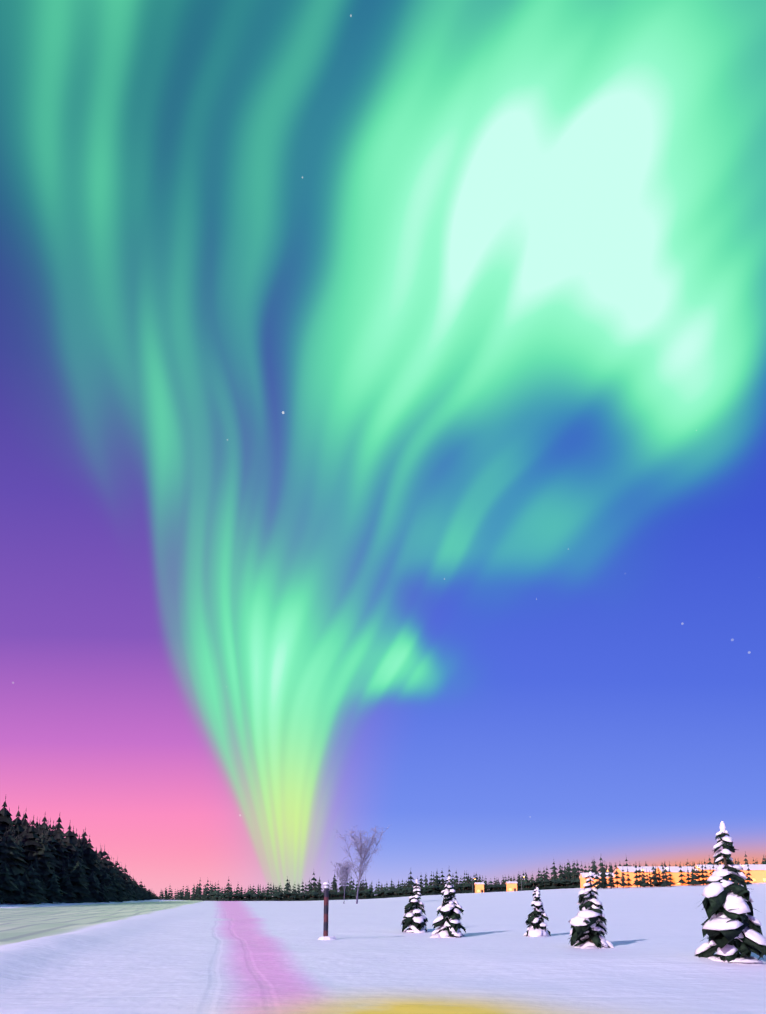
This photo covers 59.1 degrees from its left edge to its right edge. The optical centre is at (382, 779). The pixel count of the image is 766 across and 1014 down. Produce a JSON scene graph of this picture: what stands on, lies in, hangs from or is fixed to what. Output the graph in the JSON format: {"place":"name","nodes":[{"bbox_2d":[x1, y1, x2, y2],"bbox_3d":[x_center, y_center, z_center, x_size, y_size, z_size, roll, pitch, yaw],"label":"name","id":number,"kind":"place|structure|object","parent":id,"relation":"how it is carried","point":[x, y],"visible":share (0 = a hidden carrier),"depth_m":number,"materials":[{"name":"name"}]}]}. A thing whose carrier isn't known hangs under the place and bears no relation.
{"place":"outdoors","nodes":[
{"label":"outdoors","id":0,"kind":"place"},
{"bbox_2d":[0,882,765,1013],"bbox_3d":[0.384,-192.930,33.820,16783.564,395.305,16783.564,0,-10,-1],"label":"ground","id":1,"kind":"structure","parent":0,"point":[154,956],"depth_m":16.25,"materials":[{"name":"white snow"}]},
{"bbox_2d":[0,797,157,903],"bbox_3d":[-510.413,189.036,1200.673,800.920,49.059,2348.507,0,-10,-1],"label":"forest trees","id":2,"kind":"object","parent":1,"relation":"on","point":[42,862],"visible":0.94,"depth_m":214.56,"materials":[{"name":"green plant"}]},
{"bbox_2d":[318,882,336,939],"bbox_3d":[-2.136,5.139,25.846,0.772,2.460,0.679,0,-10,-1],"label":"marker post","id":3,"kind":"object","parent":1,"relation":"on","point":[325,936],"visible":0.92,"depth_m":25.79,"materials":[{"name":"black"}]},
{"bbox_2d":[330,826,389,903],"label":"bare birch tree","id":4,"kind":"object","parent":1,"relation":"on","point":[361,851],"visible":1,"depth_m":184.26,"materials":[{"name":"grey plant"}]},
{"bbox_2d":[147,853,765,900],"bbox_3d":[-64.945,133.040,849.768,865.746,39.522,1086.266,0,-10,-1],"label":"distant tree line","id":5,"kind":"object","parent":1,"relation":"on","point":[568,878],"visible":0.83,"depth_m":531.87,"materials":[{"name":"green plant"}]},
{"bbox_2d":[401,833,765,962],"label":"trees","id":6,"kind":"object","parent":1,"relation":"on","point":[746,947],"visible":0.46,"depth_m":16.16,"materials":[{"name":"green plant"}]},
{"bbox_2d":[403,821,765,962],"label":"snow-covered trees","id":7,"kind":"object","parent":6,"relation":"on","point":[719,920],"visible":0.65,"depth_m":16.21,"materials":[{"name":"white snow"}]},
{"bbox_2d":[472,864,765,892],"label":"buildings","id":8,"kind":"structure","parent":1,"relation":"on","point":[757,872],"depth_m":359.41,"materials":[{"name":"orange"}]},
{"bbox_2d":[0,0,765,898],"label":"sky","id":9,"kind":"structure","parent":0,"point":[382,383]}
]}

